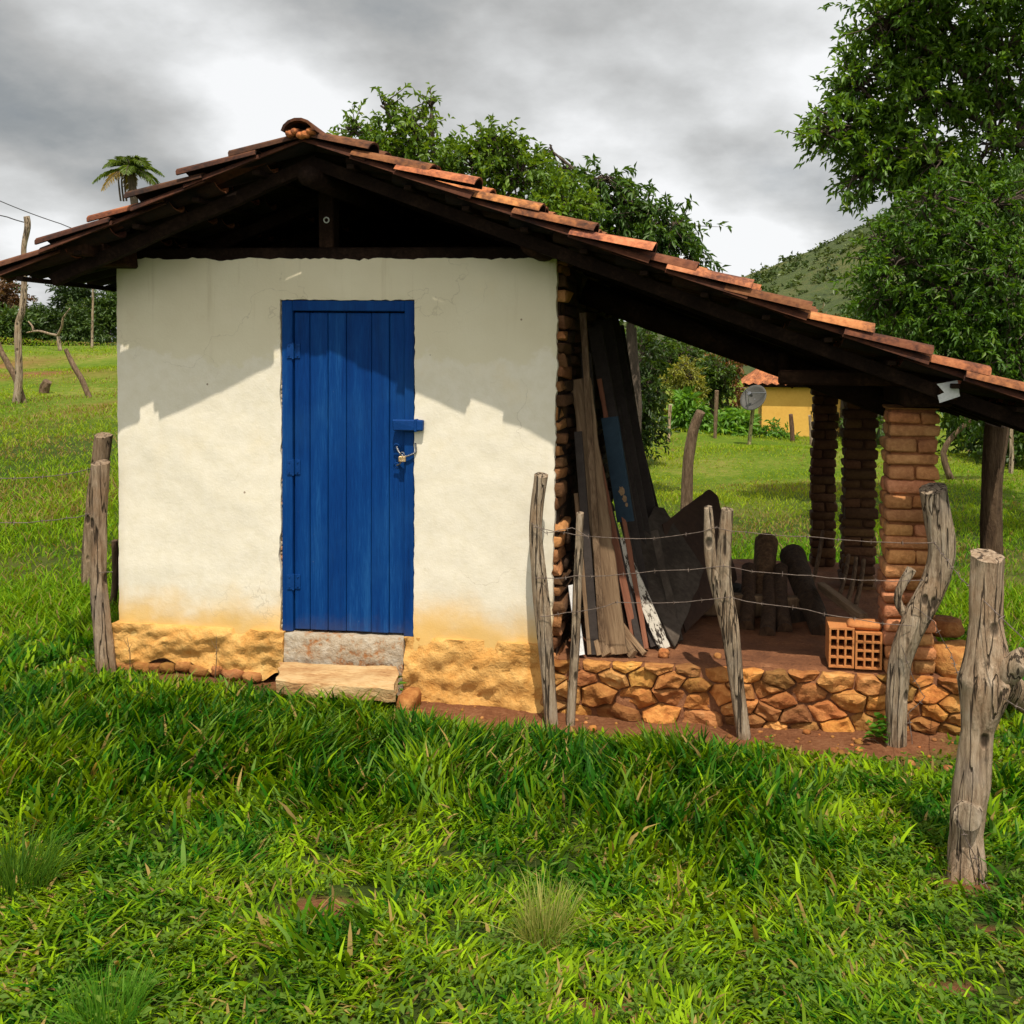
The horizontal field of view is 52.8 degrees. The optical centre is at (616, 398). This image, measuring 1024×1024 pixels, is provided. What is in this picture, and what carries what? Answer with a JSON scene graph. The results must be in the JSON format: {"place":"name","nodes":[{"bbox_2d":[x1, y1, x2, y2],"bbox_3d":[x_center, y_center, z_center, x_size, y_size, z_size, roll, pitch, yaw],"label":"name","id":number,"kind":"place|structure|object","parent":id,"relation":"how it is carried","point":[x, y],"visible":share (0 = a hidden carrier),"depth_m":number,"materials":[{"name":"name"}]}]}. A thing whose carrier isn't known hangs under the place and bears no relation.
{"place":"outdoors","nodes":[
{"label":"outdoors","id":0,"kind":"place"},
{"bbox_2d":[0,337,1023,1023],"bbox_3d":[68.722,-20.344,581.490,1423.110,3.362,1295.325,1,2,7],"label":"ground","id":1,"kind":"structure","parent":0,"point":[820,739],"depth_m":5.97,"materials":[{"name":"plant"}]},
{"bbox_2d":[0,342,26,402],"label":"leaning wooden pole","id":2,"kind":"object","parent":1,"relation":"on","point":[7,363],"visible":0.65,"depth_m":19.83,"materials":[{"name":"brown wood"}]},
{"bbox_2d":[0,276,38,344],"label":"tree","id":3,"kind":"object","parent":1,"relation":"on","point":[8,296],"visible":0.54,"depth_m":45.21,"materials":[{"name":"brown plant"}]},
{"bbox_2d":[12,216,30,403],"bbox_3d":[-11.430,-1.538,19.648,0.448,3.913,0.160,1,2,7],"label":"pole","id":4,"kind":"object","parent":1,"relation":"on","point":[18,386],"visible":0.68,"depth_m":19.62,"materials":[{"name":"grey wood"}]},
{"bbox_2d":[0,301,50,345],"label":"tree","id":5,"kind":"object","parent":1,"relation":"on","point":[8,316],"visible":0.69,"depth_m":42.86,"materials":[{"name":"green plant"}]},
{"bbox_2d":[9,298,63,345],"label":"tree","id":6,"kind":"object","parent":1,"relation":"on","point":[47,313],"visible":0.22,"depth_m":43.97,"materials":[{"name":"green plant"}]},
{"bbox_2d":[39,379,51,393],"bbox_3d":[-12.159,-0.140,21.769,0.292,0.544,0.199,1,2,7],"label":"tree stump","id":7,"kind":"object","parent":1,"relation":"on","point":[45,386],"visible":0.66,"depth_m":21.71,"materials":[{"name":"brown wood"}]},
{"bbox_2d":[26,308,70,350],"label":"dead branch","id":8,"kind":"object","parent":1,"relation":"on","point":[57,335],"visible":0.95,"depth_m":34.19,"materials":[{"name":"grey wood"}]},
{"bbox_2d":[23,307,79,345],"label":"tree","id":9,"kind":"object","parent":1,"relation":"on","point":[55,329],"visible":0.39,"depth_m":43.80,"materials":[{"name":"green plant"}]},
{"bbox_2d":[0,812,117,902],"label":"grass tussock","id":10,"kind":"object","parent":1,"relation":"on","point":[48,860],"depth_m":3.69,"materials":[{"name":"plant"}]},
{"bbox_2d":[45,283,98,318],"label":"tree","id":11,"kind":"object","parent":1,"relation":"on","point":[61,294],"visible":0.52,"depth_m":45.60,"materials":[{"name":"green plant"}]},
{"bbox_2d":[64,348,91,397],"bbox_3d":[-10.805,-0.390,20.631,0.692,1.238,0.113,1,2,7],"label":"stake","id":12,"kind":"object","parent":1,"relation":"on","point":[79,375],"visible":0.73,"depth_m":20.59,"materials":[{"name":"brown wood"}]},
{"bbox_2d":[57,291,116,345],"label":"tree","id":13,"kind":"object","parent":1,"relation":"on","point":[79,322],"visible":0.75,"depth_m":43.61,"materials":[{"name":"green plant"}]},
{"bbox_2d":[90,289,93,347],"bbox_3d":[-18.190,-2.908,35.528,0.148,3.068,0.095,1,2,7],"label":"bare trunk","id":14,"kind":"object","parent":1,"relation":"on","point":[92,326],"visible":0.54,"depth_m":35.51,"materials":[{"name":"grey wood"}]},
{"bbox_2d":[81,432,112,590],"bbox_3d":[-4.142,0.974,8.143,0.273,1.405,0.134,1,2,7],"label":"fence post","id":15,"kind":"object","parent":1,"relation":"on","point":[102,444],"visible":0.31,"depth_m":8.10,"materials":[{"name":"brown wood"}]},
{"bbox_2d":[82,284,116,345],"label":"tree","id":16,"kind":"object","parent":1,"relation":"on","point":[110,306],"visible":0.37,"depth_m":44.57,"materials":[{"name":"green plant"}]},
{"bbox_2d":[14,939,189,1023],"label":"grass tussock","id":17,"kind":"object","parent":1,"relation":"on","point":[128,1003],"depth_m":2.95,"materials":[{"name":"plant"}]},
{"bbox_2d":[90,459,116,673],"bbox_3d":[-3.217,1.110,6.424,0.166,1.445,0.120,1,2,7],"label":"fence post","id":18,"kind":"object","parent":1,"relation":"on","point":[104,649],"visible":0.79,"depth_m":6.39,"materials":[{"name":"grey wood"}]},
{"bbox_2d":[110,539,118,605],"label":"fence post","id":19,"kind":"object","parent":1,"relation":"on","point":[115,569],"visible":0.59,"depth_m":7.68,"materials":[{"name":"brown wood"}]},
{"bbox_2d":[92,155,164,203],"bbox_3d":[-15.099,-4.534,31.890,1.773,5.993,2.243,2,3,38],"label":"palm tree","id":20,"kind":"object","parent":1,"relation":"on","point":[129,169],"visible":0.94,"depth_m":31.60,"materials":[{"name":"green plant"}]},
{"bbox_2d":[276,662,398,701],"bbox_3d":[-1.665,1.671,6.075,0.865,0.105,0.391,1,2,7],"label":"stone step","id":21,"kind":"object","parent":1,"relation":"on","point":[353,680],"visible":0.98,"depth_m":5.96,"materials":[{"name":"stone"}]},
{"bbox_2d":[395,686,421,713],"bbox_3d":[-1.241,1.809,6.099,0.122,0.134,0.268,1,2,7],"label":"stone","id":22,"kind":"object","parent":1,"relation":"on","point":[409,696],"visible":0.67,"depth_m":6.04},
{"bbox_2d":[327,82,614,232],"bbox_3d":[-1.898,-1.231,12.747,3.877,5.491,1.803,1,2,7],"label":"fruit tree","id":23,"kind":"object","parent":1,"relation":"on","point":[496,159],"visible":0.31,"depth_m":12.42,"materials":[{"name":"green plant"}]},
{"bbox_2d":[0,118,1023,734],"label":"farm shed","id":24,"kind":"structure","parent":1,"relation":"on","point":[348,370],"depth_m":6.24,"materials":[{"name":"paint"}]},
{"bbox_2d":[287,312,423,632],"bbox_3d":[-1.594,0.460,6.267,0.872,1.965,0.118,1,2,7],"label":"door","id":25,"kind":"structure","parent":24,"relation":"in","point":[350,423],"depth_m":6.29,"materials":[{"name":"blue paint"}]},
{"bbox_2d":[568,585,584,655],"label":"plank","id":26,"kind":"object","parent":24,"relation":"on","point":[582,651],"visible":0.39,"depth_m":6.24,"materials":[{"name":"white paint"}]},
{"bbox_2d":[574,493,590,654],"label":"plank","id":27,"kind":"object","parent":24,"relation":"on","point":[576,501],"visible":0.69,"depth_m":6.26,"materials":[{"name":"brown wood"}]},
{"bbox_2d":[574,431,598,654],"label":"plank","id":28,"kind":"object","parent":24,"relation":"on","point":[587,549],"visible":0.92,"depth_m":6.29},
{"bbox_2d":[580,352,595,411],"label":"plank","id":29,"kind":"object","parent":24,"relation":"on","point":[590,366],"visible":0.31,"depth_m":6.63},
{"bbox_2d":[579,313,605,652],"bbox_3d":[-0.147,0.508,6.371,0.044,2.122,0.039,-5,-7,7],"label":"plank","id":30,"kind":"object","parent":24,"relation":"on","point":[592,471],"visible":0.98,"depth_m":6.36,"materials":[{"name":"brown wood"}]},
{"bbox_2d":[571,378,627,655],"bbox_3d":[-0.111,0.719,6.364,0.141,1.715,0.035,-9,-9,7],"label":"plank","id":31,"kind":"object","parent":24,"relation":"on","point":[615,638],"visible":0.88,"depth_m":6.33,"materials":[{"name":"brown wood"}]},
{"bbox_2d":[575,416,628,628],"bbox_3d":[-0.117,0.777,6.622,0.051,1.663,0.040,-16,-15,7],"label":"plank","id":32,"kind":"object","parent":24,"relation":"on","point":[624,615],"visible":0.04,"depth_m":6.44,"materials":[{"name":"brown wood"}]},
{"bbox_2d":[587,325,648,637],"bbox_3d":[0.033,0.528,6.841,0.100,2.112,0.032,-12,-12,7],"label":"plank","id":33,"kind":"object","parent":24,"relation":"on","point":[599,352],"visible":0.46,"depth_m":6.95,"materials":[{"name":"wood"}]},
{"bbox_2d":[601,457,635,648],"bbox_3d":[0.003,0.962,6.497,0.046,1.243,0.031,-14,-12,7],"label":"plank","id":34,"kind":"object","parent":24,"relation":"on","point":[623,583],"visible":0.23,"depth_m":6.46,"materials":[{"name":"red wood"}]},
{"bbox_2d":[593,318,650,534],"bbox_3d":[0.087,0.483,7.243,0.140,2.169,0.028,-12,-11,7],"label":"plank","id":35,"kind":"object","parent":24,"relation":"on","point":[614,363],"visible":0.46,"depth_m":7.32,"materials":[{"name":"wood"}]},
{"bbox_2d":[597,378,648,648],"bbox_3d":[0.037,0.714,6.613,0.036,1.781,0.028,-12,-16,7],"label":"plank","id":36,"kind":"object","parent":24,"relation":"on","point":[630,554],"visible":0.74,"depth_m":6.50,"materials":[{"name":"red wood"}]},
{"bbox_2d":[601,416,634,521],"bbox_3d":[0.009,0.458,6.576,0.120,0.681,0.023,-7,3,26],"label":"panel","id":37,"kind":"object","parent":36,"relation":"on","point":[617,467],"visible":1,"depth_m":6.57,"materials":[{"name":"wood"}]},
{"bbox_2d":[609,492,643,650],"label":"plank","id":38,"kind":"object","parent":24,"relation":"on","point":[636,629],"visible":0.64,"depth_m":6.41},
{"bbox_2d":[598,317,654,517],"bbox_3d":[0.140,0.457,7.595,0.160,2.179,0.029,-12,-8,7],"label":"plank","id":39,"kind":"object","parent":24,"relation":"on","point":[644,474],"visible":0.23,"depth_m":7.61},
{"bbox_2d":[620,325,638,419],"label":"plank","id":40,"kind":"object","parent":24,"relation":"on","point":[625,343],"visible":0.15,"depth_m":7.99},
{"bbox_2d":[625,635,637,658],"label":"plank","id":41,"kind":"object","parent":24,"relation":"on","point":[632,651],"visible":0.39,"depth_m":6.24,"materials":[{"name":"brown wood"}]},
{"bbox_2d":[617,406,646,544],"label":"plank","id":42,"kind":"object","parent":24,"relation":"on","point":[634,491],"visible":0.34,"depth_m":7.12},
{"bbox_2d":[624,624,646,655],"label":"plank","id":43,"kind":"object","parent":24,"relation":"on","point":[636,643],"visible":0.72,"depth_m":6.30,"materials":[{"name":"brown wood"}]},
{"bbox_2d":[620,522,656,647],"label":"plank","id":44,"kind":"object","parent":24,"relation":"on","point":[652,642],"visible":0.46,"depth_m":6.46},
{"bbox_2d":[620,539,669,648],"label":"plank","id":45,"kind":"object","parent":24,"relation":"on","point":[654,624],"visible":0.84,"depth_m":6.43,"materials":[{"name":"paint"}]},
{"bbox_2d":[658,648,669,657],"bbox_3d":[0.291,1.556,6.247,0.071,0.065,0.061,1,2,7],"label":"stone","id":46,"kind":"object","parent":24,"relation":"on","point":[663,652],"visible":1,"depth_m":6.22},
{"bbox_2d":[650,530,682,640],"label":"plank","id":47,"kind":"object","parent":24,"relation":"on","point":[666,584],"visible":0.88,"depth_m":6.72,"materials":[{"name":"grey wood"}]},
{"bbox_2d":[640,507,703,646],"bbox_3d":[0.338,1.172,6.956,0.435,0.726,1.100,1,2,17],"label":"plywood sheet","id":48,"kind":"object","parent":24,"relation":"on","point":[679,555],"visible":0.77,"depth_m":6.94,"materials":[{"name":"wood"}]},
{"bbox_2d":[662,490,736,632],"bbox_3d":[0.588,1.128,7.396,0.416,0.785,1.347,2,2,27],"label":"plywood sheet","id":49,"kind":"object","parent":24,"relation":"on","point":[687,519],"visible":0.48,"depth_m":7.49,"materials":[{"name":"wood"}]},
{"bbox_2d":[739,562,755,629],"bbox_3d":[0.932,1.401,7.239,0.113,0.354,0.757,1,2,8],"label":"log","id":50,"kind":"object","parent":24,"relation":"on","point":[747,609],"visible":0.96,"depth_m":7.14,"materials":[{"name":"brown wood"}]},
{"bbox_2d":[702,592,799,616],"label":"timber beam","id":51,"kind":"structure","parent":24,"relation":"on","point":[793,600],"depth_m":7.19,"materials":[{"name":"brown wood"}]},
{"bbox_2d":[754,533,777,593],"bbox_3d":[1.078,1.307,7.564,0.183,0.546,0.737,1,2,13],"label":"log","id":52,"kind":"object","parent":24,"relation":"on","point":[765,550],"visible":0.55,"depth_m":7.65,"materials":[{"name":"brown wood"}]},
{"bbox_2d":[759,572,775,635],"bbox_3d":[1.058,1.432,7.111,0.110,0.307,0.772,1,2,9],"label":"log","id":53,"kind":"object","parent":24,"relation":"on","point":[768,621],"visible":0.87,"depth_m":6.98,"materials":[{"name":"brown wood"}]},
{"bbox_2d":[732,583,805,622],"bbox_3d":[1.085,1.519,7.492,0.166,0.160,0.912,0,2,-22],"label":"log","id":54,"kind":"object","parent":24,"relation":"on","point":[796,615],"visible":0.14,"depth_m":7.08,"materials":[{"name":"brown wood"}]},
{"bbox_2d":[774,562,792,631],"bbox_3d":[1.162,1.403,7.193,0.120,0.360,0.789,1,2,7],"label":"log","id":55,"kind":"object","parent":24,"relation":"on","point":[783,621],"visible":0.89,"depth_m":7.10,"materials":[{"name":"brown wood"}]},
{"bbox_2d":[779,544,828,635],"bbox_3d":[1.367,1.367,7.307,0.207,0.472,1.138,1,2,-2],"label":"log","id":56,"kind":"object","parent":24,"relation":"on","point":[793,557],"visible":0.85,"depth_m":7.24,"materials":[{"name":"brown wood"}]},
{"bbox_2d":[817,582,867,618],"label":"plank","id":57,"kind":"object","parent":56,"relation":"on","point":[842,601],"visible":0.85,"depth_m":6.67,"materials":[{"name":"brown wood"}]},
{"bbox_2d":[812,530,824,582],"bbox_3d":[1.612,1.296,8.205,0.042,0.431,0.393,2,2,26],"label":"stick","id":58,"kind":"object","parent":24,"relation":"on","point":[817,562],"visible":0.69,"depth_m":8.21,"materials":[{"name":"brown wood"}]},
{"bbox_2d":[825,617,854,667],"bbox_3d":[1.337,1.459,6.132,0.145,0.235,0.260,1,2,7],"label":"hollow brick","id":59,"kind":"object","parent":24,"relation":"on","point":[839,641],"visible":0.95,"depth_m":6.04,"materials":[{"name":"brick"}]},
{"bbox_2d":[838,553,849,594],"bbox_3d":[1.757,1.377,7.897,0.041,0.302,0.387,2,2,25],"label":"stick","id":60,"kind":"object","parent":24,"relation":"on","point":[843,581],"visible":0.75,"depth_m":7.90,"materials":[{"name":"brown wood"}]},
{"bbox_2d":[846,556,857,600],"bbox_3d":[1.766,1.373,7.661,0.044,0.325,0.385,2,2,24],"label":"stick","id":61,"kind":"object","parent":24,"relation":"on","point":[851,586],"visible":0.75,"depth_m":7.66,"materials":[{"name":"brown wood"}]},
{"bbox_2d":[853,558,865,605],"bbox_3d":[1.826,1.383,7.665,0.041,0.312,0.382,2,2,23],"label":"stick","id":62,"kind":"object","parent":24,"relation":"on","point":[858,591],"visible":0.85,"depth_m":7.64,"materials":[{"name":"brown wood"}]},
{"bbox_2d":[854,630,882,669],"bbox_3d":[1.488,1.472,6.099,0.152,0.215,0.250,1,2,7],"label":"hollow brick","id":63,"kind":"object","parent":24,"relation":"on","point":[868,650],"visible":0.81,"depth_m":5.99,"materials":[{"name":"brick"}]},
{"bbox_2d":[847,618,881,630],"bbox_3d":[1.465,1.339,6.051,0.204,0.055,0.115,1,2,7],"label":"solid brick","id":64,"kind":"object","parent":63,"relation":"on","point":[856,624],"visible":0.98,"depth_m":6.01,"materials":[{"name":"brick"}]},
{"bbox_2d":[933,640,965,678],"bbox_3d":[1.990,1.529,6.029,0.280,0.187,0.275,1,2,7],"label":"stone","id":65,"kind":"object","parent":24,"relation":"on","point":[944,665],"visible":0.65,"depth_m":5.93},
{"bbox_2d":[932,615,964,637],"bbox_3d":[1.989,1.390,6.221,0.228,0.107,0.194,1,2,7],"label":"stone","id":66,"kind":"object","parent":65,"relation":"on","point":[949,626],"visible":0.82,"depth_m":6.14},
{"bbox_2d":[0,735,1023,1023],"bbox_3d":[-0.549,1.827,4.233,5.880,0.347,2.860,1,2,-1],"label":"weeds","id":67,"kind":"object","parent":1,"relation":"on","point":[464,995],"visible":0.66,"depth_m":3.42,"materials":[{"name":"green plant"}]},
{"bbox_2d":[449,859,626,956],"bbox_3d":[-0.273,1.762,3.524,0.599,0.283,0.550,-1,3,-36],"label":"grass tussock","id":68,"kind":"object","parent":1,"relation":"on","point":[558,920],"depth_m":3.53,"materials":[{"name":"plant"}]},
{"bbox_2d":[529,472,557,725],"bbox_3d":[-0.418,1.229,5.970,0.191,1.592,0.094,1,2,7],"label":"fence post","id":69,"kind":"object","parent":1,"relation":"on","point":[541,598],"visible":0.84,"depth_m":5.94,"materials":[{"name":"grey wood"}]},
{"bbox_2d":[566,511,583,725],"bbox_3d":[-0.245,1.343,5.955,0.102,1.371,0.057,1,2,7],"label":"fence post","id":70,"kind":"object","parent":1,"relation":"on","point":[575,645],"visible":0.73,"depth_m":5.93,"materials":[{"name":"grey wood"}]},
{"bbox_2d":[526,144,732,429],"bbox_3d":[0.163,-1.215,16.241,3.446,5.537,2.507,1,2,7],"label":"feathery tree","id":71,"kind":"object","parent":1,"relation":"on","point":[632,215],"visible":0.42,"depth_m":15.75,"materials":[{"name":"green plant"}]},
{"bbox_2d":[637,328,679,462],"bbox_3d":[0.423,-0.015,21.097,1.716,3.537,1.511,-1,3,-30],"label":"bush","id":72,"kind":"object","parent":1,"relation":"on","point":[649,385],"visible":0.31,"depth_m":20.98,"materials":[{"name":"green plant"}]},
{"bbox_2d":[375,700,953,771],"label":"pebbles","id":73,"kind":"object","parent":1,"relation":"on","point":[804,731],"visible":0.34,"depth_m":5.76,"materials":[{"name":"stone"}]},
{"bbox_2d":[625,327,710,420],"bbox_3d":[1.590,-0.904,34.888,3.551,3.614,3.606,1,2,7],"label":"bush","id":74,"kind":"object","parent":1,"relation":"on","point":[673,348],"visible":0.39,"depth_m":34.53,"materials":[{"name":"green plant"}]},
{"bbox_2d":[659,354,711,422],"bbox_3d":[2.081,0.042,31.477,1.746,2.816,1.588,1,2,7],"label":"bush","id":75,"kind":"object","parent":1,"relation":"on","point":[684,374],"visible":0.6,"depth_m":31.21,"materials":[{"name":"green plant"}]},
{"bbox_2d":[660,384,712,433],"bbox_3d":[2.179,0.593,30.105,1.766,2.058,1.960,1,2,7],"label":"bush","id":76,"kind":"object","parent":1,"relation":"on","point":[685,406],"visible":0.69,"depth_m":29.61,"materials":[{"name":"green plant"}]},
{"bbox_2d":[680,409,704,509],"bbox_3d":[0.965,1.223,13.020,0.300,2.165,0.178,1,2,7],"label":"fence post","id":77,"kind":"object","parent":1,"relation":"on","point":[687,465],"visible":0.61,"depth_m":12.95,"materials":[{"name":"brown wood"}]},
{"bbox_2d":[713,390,718,437],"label":"fence post","id":78,"kind":"object","parent":1,"relation":"on","point":[716,399],"visible":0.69,"depth_m":27.81,"materials":[{"name":"brown wood"}]},
{"bbox_2d":[695,350,745,420],"bbox_3d":[3.182,-0.072,33.378,2.188,2.993,1.843,1,2,7],"label":"bush","id":79,"kind":"object","parent":1,"relation":"on","point":[719,377],"visible":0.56,"depth_m":33.11,"materials":[{"name":"green plant"}]},
{"bbox_2d":[705,353,747,408],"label":"bush","id":80,"kind":"object","parent":1,"relation":"on","point":[739,370],"visible":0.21,"depth_m":41.52,"materials":[{"name":"green plant"}]},
{"bbox_2d":[704,505,750,739],"bbox_3d":[0.643,1.339,5.846,0.304,1.454,0.107,1,2,7],"label":"fence post","id":81,"kind":"object","parent":1,"relation":"on","point":[720,580],"visible":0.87,"depth_m":5.81,"materials":[{"name":"grey wood"}]},
{"bbox_2d":[540,596,911,625],"bbox_3d":[0.598,1.194,5.794,2.086,0.168,0.049,1,2,8],"label":"barbed wire","id":82,"kind":"object","parent":81,"relation":"attached to","point":[701,600],"visible":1,"depth_m":5.78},
{"bbox_2d":[545,563,923,581],"bbox_3d":[0.614,1.000,5.784,2.178,0.136,0.059,1,2,8],"label":"barbed wire","id":83,"kind":"object","parent":81,"relation":"attached to","point":[751,571],"visible":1,"depth_m":5.77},
{"bbox_2d":[703,406,761,436],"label":"bush","id":84,"kind":"object","parent":1,"relation":"on","point":[734,421],"visible":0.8,"depth_m":28.99,"materials":[{"name":"green plant"}]},
{"bbox_2d":[747,410,754,444],"bbox_3d":[3.457,0.815,26.302,0.225,1.464,0.107,1,2,7],"label":"pole","id":85,"kind":"object","parent":1,"relation":"on","point":[750,427],"visible":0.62,"depth_m":26.26,"materials":[{"name":"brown wood"}]},
{"bbox_2d":[740,385,766,409],"bbox_3d":[3.483,-0.018,26.048,0.661,0.641,0.498,1,2,7],"label":"satellite dish","id":86,"kind":"object","parent":85,"relation":"attached to","point":[752,397],"visible":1,"depth_m":26.09,"materials":[{"name":"grey"}]},
{"bbox_2d":[752,417,800,440],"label":"bush","id":87,"kind":"object","parent":1,"relation":"on","point":[774,432],"visible":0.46,"depth_m":29.66,"materials":[{"name":"green plant"}]},
{"bbox_2d":[741,369,840,436],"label":"yellow house","id":88,"kind":"structure","parent":1,"relation":"on","point":[782,402],"depth_m":31.62,"materials":[{"name":"painted plaster"},{"name":"clay tile"}]},
{"bbox_2d":[789,414,794,441],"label":"fence post","id":89,"kind":"object","parent":1,"relation":"on","point":[791,426],"visible":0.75,"depth_m":28.79,"materials":[{"name":"brown wood"}]},
{"bbox_2d":[810,302,854,436],"bbox_3d":[7.048,-0.478,31.582,3.331,5.042,2.992,1,2,7],"label":"bush","id":90,"kind":"object","parent":1,"relation":"on","point":[841,408],"depth_m":31.37,"materials":[{"name":"green plant"}]},
{"bbox_2d":[832,282,909,445],"bbox_3d":[7.457,-0.762,29.466,2.837,5.148,2.693,3,3,45],"label":"bush","id":91,"kind":"object","parent":1,"relation":"on","point":[879,429],"visible":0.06,"depth_m":29.07,"materials":[{"name":"green plant"}]},
{"bbox_2d":[862,712,890,743],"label":"weed plant","id":92,"kind":"object","parent":1,"relation":"on","point":[877,731],"visible":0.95,"depth_m":5.75,"materials":[{"name":"green plant"}]},
{"bbox_2d":[774,0,1023,249],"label":"shade tree","id":93,"kind":"object","parent":1,"relation":"on","point":[926,64],"visible":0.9,"depth_m":13.79,"materials":[{"name":"green plant"}]},
{"bbox_2d":[885,482,955,747],"bbox_3d":[1.698,1.272,5.719,0.364,1.599,0.175,1,2,7],"label":"fence post","id":94,"kind":"object","parent":1,"relation":"on","point":[926,599],"visible":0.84,"depth_m":5.66,"materials":[{"name":"grey wood"}]},
{"bbox_2d":[827,150,1023,446],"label":"shade tree","id":95,"kind":"object","parent":1,"relation":"on","point":[993,340],"visible":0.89,"depth_m":12.52,"materials":[{"name":"green plant"}]},
{"bbox_2d":[940,357,970,479],"bbox_3d":[6.695,0.349,18.287,2.101,2.339,1.558,1,2,7],"label":"crooked tree","id":96,"kind":"object","parent":1,"relation":"on","point":[944,460],"visible":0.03,"depth_m":18.43,"materials":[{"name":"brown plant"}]},
{"bbox_2d":[935,374,1023,460],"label":"bush","id":97,"kind":"object","parent":1,"relation":"on","point":[948,421],"visible":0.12,"depth_m":25.25,"materials":[{"name":"green plant"}]},
{"bbox_2d":[946,548,1023,885],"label":"fence post","id":98,"kind":"object","parent":1,"relation":"on","point":[993,661],"visible":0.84,"depth_m":4.13,"materials":[{"name":"grey wood"}]},
{"bbox_2d":[532,525,1023,638],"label":"barbed wire","id":99,"kind":"object","parent":98,"relation":"attached to","point":[837,539],"visible":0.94,"depth_m":5.71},
{"bbox_2d":[956,815,989,890],"bbox_3d":[1.510,1.882,3.987,0.108,0.391,0.398,-1,3,-30],"label":"barbed wire","id":100,"kind":"object","parent":98,"relation":"hanging from","point":[964,834],"visible":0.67,"depth_m":4.12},
{"bbox_2d":[959,368,1023,466],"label":"bush","id":101,"kind":"object","parent":1,"relation":"on","point":[1019,443],"visible":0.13,"depth_m":22.75,"materials":[{"name":"green plant"}]},
{"bbox_2d":[980,422,1009,626],"bbox_3d":[2.788,1.096,7.566,0.202,1.861,0.177,1,2,7],"label":"wooden post","id":102,"kind":"object","parent":1,"relation":"on","point":[995,443],"visible":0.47,"depth_m":7.49,"materials":[{"name":"brown wood"}]},
{"bbox_2d":[1008,429,1013,473],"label":"fence post","id":103,"kind":"object","parent":1,"relation":"on","point":[1011,454],"visible":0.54,"depth_m":21.11,"materials":[{"name":"brown wood"}]},
{"bbox_2d":[0,0,1023,344],"label":"sky","id":104,"kind":"structure","parent":0,"point":[696,94],"materials":[{"name":"grey"}]},
{"bbox_2d":[623,169,1023,379],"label":"hill","id":105,"kind":"structure","parent":0,"point":[821,290],"depth_m":252.10,"materials":[{"name":"plant"}]},
{"bbox_2d":[621,171,1023,362],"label":"scrub","id":106,"kind":"object","parent":105,"relation":"on","point":[768,275],"visible":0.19,"depth_m":273.65,"materials":[{"name":"green plant"}]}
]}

